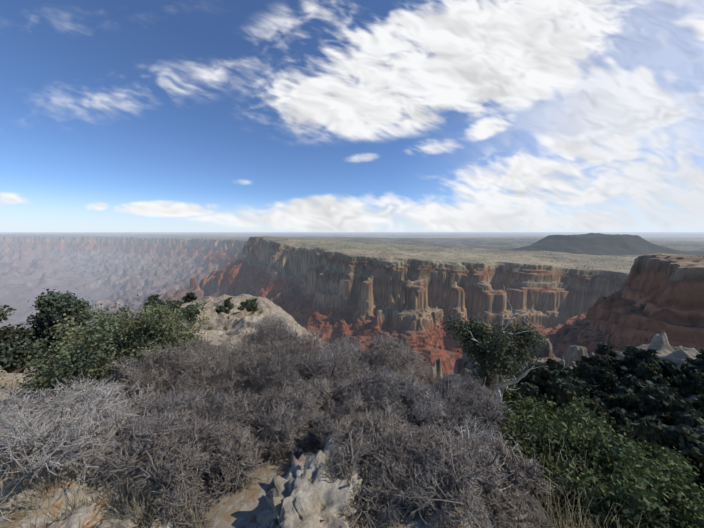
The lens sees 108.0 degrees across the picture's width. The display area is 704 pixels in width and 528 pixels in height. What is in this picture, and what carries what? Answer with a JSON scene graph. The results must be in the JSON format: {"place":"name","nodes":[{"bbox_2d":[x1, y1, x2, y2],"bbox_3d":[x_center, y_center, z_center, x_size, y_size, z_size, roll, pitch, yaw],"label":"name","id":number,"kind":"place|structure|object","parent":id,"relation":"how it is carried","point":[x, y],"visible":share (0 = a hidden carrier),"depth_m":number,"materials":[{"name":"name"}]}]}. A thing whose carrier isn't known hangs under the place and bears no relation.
{"place":"outdoors","nodes":[
{"label":"outdoors","id":0,"kind":"place"},
{"bbox_2d":[0,288,258,372],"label":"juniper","id":1,"kind":"object","parent":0,"point":[51,306],"depth_m":6.20,"materials":[{"name":"green plant"}]},
{"bbox_2d":[0,232,703,527],"bbox_3d":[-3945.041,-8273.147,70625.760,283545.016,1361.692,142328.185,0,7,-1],"label":"terrain","id":2,"kind":"structure","parent":0,"point":[577,295],"depth_m":1292.04,"materials":[{"name":"brown stone"}]},
{"bbox_2d":[0,452,27,469],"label":"rock","id":3,"kind":"object","parent":2,"relation":"on","point":[19,456],"visible":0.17,"depth_m":2.39,"materials":[{"name":"stone"}]},
{"bbox_2d":[0,463,28,487],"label":"rock","id":4,"kind":"object","parent":2,"relation":"on","point":[8,479],"visible":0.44,"depth_m":2.07,"materials":[{"name":"stone"}]},
{"bbox_2d":[0,489,37,515],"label":"rock","id":5,"kind":"object","parent":2,"relation":"on","point":[8,506],"visible":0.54,"depth_m":1.78,"materials":[{"name":"stone"}]},
{"bbox_2d":[48,503,89,524],"bbox_3d":[-1.934,1.746,1.684,0.151,0.114,0.315,6,9,38],"label":"rock","id":6,"kind":"object","parent":2,"relation":"on","point":[65,515],"visible":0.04,"depth_m":1.73,"materials":[{"name":"stone"}]},
{"bbox_2d":[44,503,108,527],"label":"rock slab","id":7,"kind":"object","parent":2,"relation":"on","point":[86,518],"visible":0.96,"depth_m":1.65,"materials":[{"name":"stone"}]},
{"bbox_2d":[88,465,120,489],"bbox_3d":[-1.976,1.715,2.061,0.205,0.120,0.233,3,8,21],"label":"rock","id":8,"kind":"object","parent":2,"relation":"on","point":[98,482],"visible":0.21,"depth_m":2.01,"materials":[{"name":"stone"}]},
{"bbox_2d":[93,419,127,441],"bbox_3d":[-2.392,1.671,2.520,0.156,0.090,0.320,-1,7,-6],"label":"rock","id":9,"kind":"object","parent":2,"relation":"on","point":[107,431],"visible":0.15,"depth_m":2.49,"materials":[{"name":"stone"}]},
{"bbox_2d":[93,505,156,527],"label":"rock slab","id":10,"kind":"object","parent":2,"relation":"on","point":[105,523],"visible":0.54,"depth_m":1.57,"materials":[{"name":"stone"}]},
{"bbox_2d":[127,458,170,500],"bbox_3d":[-1.589,1.730,2.052,0.276,0.152,0.347,6,10,41],"label":"rock slab","id":11,"kind":"object","parent":2,"relation":"on","point":[133,487],"visible":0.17,"depth_m":1.95,"materials":[{"name":"stone"}]},
{"bbox_2d":[145,510,174,527],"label":"rock","id":12,"kind":"object","parent":2,"relation":"on","point":[161,525],"visible":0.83,"depth_m":1.54,"materials":[{"name":"stone"}]},
{"bbox_2d":[0,313,585,521],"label":"dry shrub","id":13,"kind":"object","parent":2,"relation":"on","point":[96,406],"visible":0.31,"depth_m":2.19,"materials":[{"name":"grey plant"}]},
{"bbox_2d":[254,432,365,527],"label":"rock","id":14,"kind":"object","parent":2,"relation":"on","point":[295,498],"visible":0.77,"depth_m":1.51,"materials":[{"name":"stone"}]},
{"bbox_2d":[266,519,278,527],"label":"rock","id":15,"kind":"object","parent":14,"relation":"on","point":[274,523],"visible":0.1,"depth_m":1.42,"materials":[{"name":"stone"}]},
{"bbox_2d":[90,319,560,527],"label":"dry shrubs","id":16,"kind":"object","parent":2,"relation":"on","point":[388,447],"visible":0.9,"depth_m":2.13,"materials":[{"name":"grey plant"}]},
{"bbox_2d":[0,373,691,527],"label":"dry grass","id":17,"kind":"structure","parent":2,"relation":"on","point":[548,509],"depth_m":1.74,"materials":[{"name":"beige plant"}]},
{"bbox_2d":[0,294,703,527],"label":"green shrub","id":18,"kind":"object","parent":2,"relation":"on","point":[110,336],"depth_m":2.48,"materials":[{"name":"green plant"}]},
{"bbox_2d":[436,288,555,408],"bbox_3d":[2.463,2.146,4.450,1.915,3.668,1.767,-6,9,-38],"label":"tree","id":19,"kind":"object","parent":2,"relation":"on","point":[485,353],"depth_m":4.34,"materials":[{"name":"green plant"}]},
{"bbox_2d":[509,371,520,384],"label":"shrub","id":20,"kind":"object","parent":2,"relation":"on","point":[516,378],"visible":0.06,"depth_m":14.99,"materials":[{"name":"green plant"}]},
{"bbox_2d":[504,390,561,421],"bbox_3d":[8.912,8.070,12.943,3.215,3.823,3.265,4,8,27],"label":"shrub","id":21,"kind":"object","parent":2,"relation":"on","point":[513,397],"visible":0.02,"depth_m":12.76,"materials":[{"name":"green plant"}]},
{"bbox_2d":[515,361,555,408],"bbox_3d":[9.852,6.912,13.075,2.408,3.383,2.318,-5,9,-34],"label":"shrub","id":22,"kind":"object","parent":2,"relation":"on","point":[539,376],"visible":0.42,"depth_m":12.97,"materials":[{"name":"green plant"}]},
{"bbox_2d":[510,370,575,421],"bbox_3d":[9.665,7.011,12.800,3.389,3.187,2.282,1,7,10],"label":"shrub","id":23,"kind":"object","parent":2,"relation":"on","point":[532,388],"visible":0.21,"depth_m":12.60,"materials":[{"name":"green plant"}]},
{"bbox_2d":[545,357,553,367],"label":"shrub","id":24,"kind":"object","parent":2,"relation":"on","point":[549,361],"visible":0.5,"depth_m":59.06,"materials":[{"name":"green plant"}]},
{"bbox_2d":[547,361,563,370],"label":"shrub","id":25,"kind":"object","parent":2,"relation":"on","point":[555,364],"depth_m":42.77,"materials":[{"name":"green plant"}]},
{"bbox_2d":[538,370,589,418],"bbox_3d":[10.701,7.772,13.835,4.569,4.295,3.075,-2,8,-18],"label":"shrub","id":26,"kind":"object","parent":2,"relation":"on","point":[547,387],"visible":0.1,"depth_m":13.72,"materials":[{"name":"green plant"}]},
{"bbox_2d":[544,377,584,413],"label":"shrub","id":27,"kind":"object","parent":2,"relation":"on","point":[559,389],"depth_m":11.78,"materials":[{"name":"green plant"}]},
{"bbox_2d":[566,368,575,378],"bbox_3d":[25.341,13.805,29.194,3.170,4.454,3.051,-1,7,-6],"label":"pinyon","id":28,"kind":"object","parent":2,"relation":"on","point":[573,370],"depth_m":29.37,"materials":[{"name":"green plant"}]},
{"bbox_2d":[570,365,597,385],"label":"shrub","id":29,"kind":"object","parent":2,"relation":"on","point":[581,374],"depth_m":23.55,"materials":[{"name":"green plant"}]},
{"bbox_2d":[572,355,600,368],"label":"shrub","id":30,"kind":"object","parent":2,"relation":"on","point":[586,359],"depth_m":32.23,"materials":[{"name":"green plant"}]},
{"bbox_2d":[575,360,615,385],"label":"shrub","id":31,"kind":"object","parent":2,"relation":"on","point":[581,364],"depth_m":23.55,"materials":[{"name":"green plant"}]},
{"bbox_2d":[570,360,625,398],"bbox_3d":[13.898,7.998,15.055,4.455,4.188,2.999,0,7,2],"label":"shrub","id":32,"kind":"object","parent":2,"relation":"on","point":[601,373],"depth_m":14.88,"materials":[{"name":"green plant"}]},
{"bbox_2d":[578,390,644,416],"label":"shrub","id":33,"kind":"object","parent":2,"relation":"on","point":[629,404],"depth_m":11.78,"materials":[{"name":"green plant"}]},
{"bbox_2d":[583,396,645,457],"bbox_3d":[10.386,7.120,10.157,2.310,2.862,2.310,5,9,37],"label":"shrub","id":34,"kind":"object","parent":2,"relation":"on","point":[599,405],"depth_m":10.54,"materials":[{"name":"green plant"}]},
{"bbox_2d":[589,381,658,394],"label":"shrub","id":35,"kind":"object","parent":2,"relation":"on","point":[635,388],"depth_m":15.76,"materials":[{"name":"green plant"}]},
{"bbox_2d":[606,407,642,437],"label":"shrub","id":36,"kind":"object","parent":2,"relation":"on","point":[618,412],"visible":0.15,"depth_m":10.70,"materials":[{"name":"green plant"}]},
{"bbox_2d":[592,341,662,379],"bbox_3d":[25.288,9.622,23.895,3.501,4.890,5.202,-1,7,-7],"label":"shrub","id":37,"kind":"object","parent":2,"relation":"on","point":[637,357],"depth_m":23.55,"materials":[{"name":"green plant"}]},
{"bbox_2d":[609,385,646,415],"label":"shrub","id":38,"kind":"object","parent":2,"relation":"on","point":[618,390],"visible":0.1,"depth_m":13.70,"materials":[{"name":"green plant"}]},
{"bbox_2d":[607,409,649,463],"bbox_3d":[11.388,7.553,10.832,2.174,2.546,2.141,-6,9,-38],"label":"shrub","id":39,"kind":"object","parent":2,"relation":"on","point":[624,425],"visible":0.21,"depth_m":10.27,"materials":[{"name":"green plant"}]},
{"bbox_2d":[617,373,646,387],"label":"shrub","id":40,"kind":"object","parent":2,"relation":"on","point":[628,380],"visible":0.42,"depth_m":20.93,"materials":[{"name":"green plant"}]},
{"bbox_2d":[625,345,638,351],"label":"shrub","id":41,"kind":"object","parent":2,"relation":"on","point":[628,348],"visible":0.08,"depth_m":31.99,"materials":[{"name":"green plant"}]},
{"bbox_2d":[622,349,660,367],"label":"shrub","id":42,"kind":"object","parent":2,"relation":"on","point":[628,353],"visible":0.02,"depth_m":29.09,"materials":[{"name":"green plant"}]},
{"bbox_2d":[632,361,669,385],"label":"shrub","id":43,"kind":"object","parent":2,"relation":"on","point":[645,371],"visible":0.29,"depth_m":21.45,"materials":[{"name":"green plant"}]},
{"bbox_2d":[652,357,676,379],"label":"shrub","id":44,"kind":"object","parent":2,"relation":"on","point":[666,366],"visible":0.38,"depth_m":24.17,"materials":[{"name":"green plant"}]},
{"bbox_2d":[627,415,703,492],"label":"shrub","id":45,"kind":"object","parent":2,"relation":"on","point":[685,440],"depth_m":8.68,"materials":[{"name":"green plant"}]},
{"bbox_2d":[637,380,703,425],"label":"shrub","id":46,"kind":"object","parent":2,"relation":"on","point":[663,402],"visible":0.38,"depth_m":10.71,"materials":[{"name":"green plant"}]},
{"bbox_2d":[652,410,703,482],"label":"shrub","id":47,"kind":"object","parent":2,"relation":"on","point":[688,419],"depth_m":9.30,"materials":[{"name":"green plant"}]},
{"bbox_2d":[667,374,692,394],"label":"shrub","id":48,"kind":"object","parent":2,"relation":"on","point":[678,382],"depth_m":21.08,"materials":[{"name":"green plant"}]},
{"bbox_2d":[665,362,703,396],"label":"shrub","id":49,"kind":"object","parent":2,"relation":"on","point":[688,367],"depth_m":21.69,"materials":[{"name":"green plant"}]},
{"bbox_2d":[681,373,703,397],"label":"shrub","id":50,"kind":"object","parent":2,"relation":"on","point":[698,379],"visible":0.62,"depth_m":20.97,"materials":[{"name":"green plant"}]},
{"bbox_2d":[683,392,703,419],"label":"shrub","id":51,"kind":"object","parent":2,"relation":"on","point":[698,405],"visible":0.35,"depth_m":11.66,"materials":[{"name":"green plant"}]},
{"bbox_2d":[684,348,703,372],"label":"shrub","id":52,"kind":"object","parent":2,"relation":"on","point":[699,361],"visible":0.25,"depth_m":25.20,"materials":[{"name":"green plant"}]},
{"bbox_2d":[0,0,703,231],"bbox_3d":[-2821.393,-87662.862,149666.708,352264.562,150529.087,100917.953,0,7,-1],"label":"cloud","id":53,"kind":"structure","parent":0,"point":[634,137],"depth_m":152104.25,"materials":[{"name":"white"}]},
{"bbox_2d":[0,0,703,214],"label":"sky","id":54,"kind":"structure","parent":0,"point":[61,152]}
]}

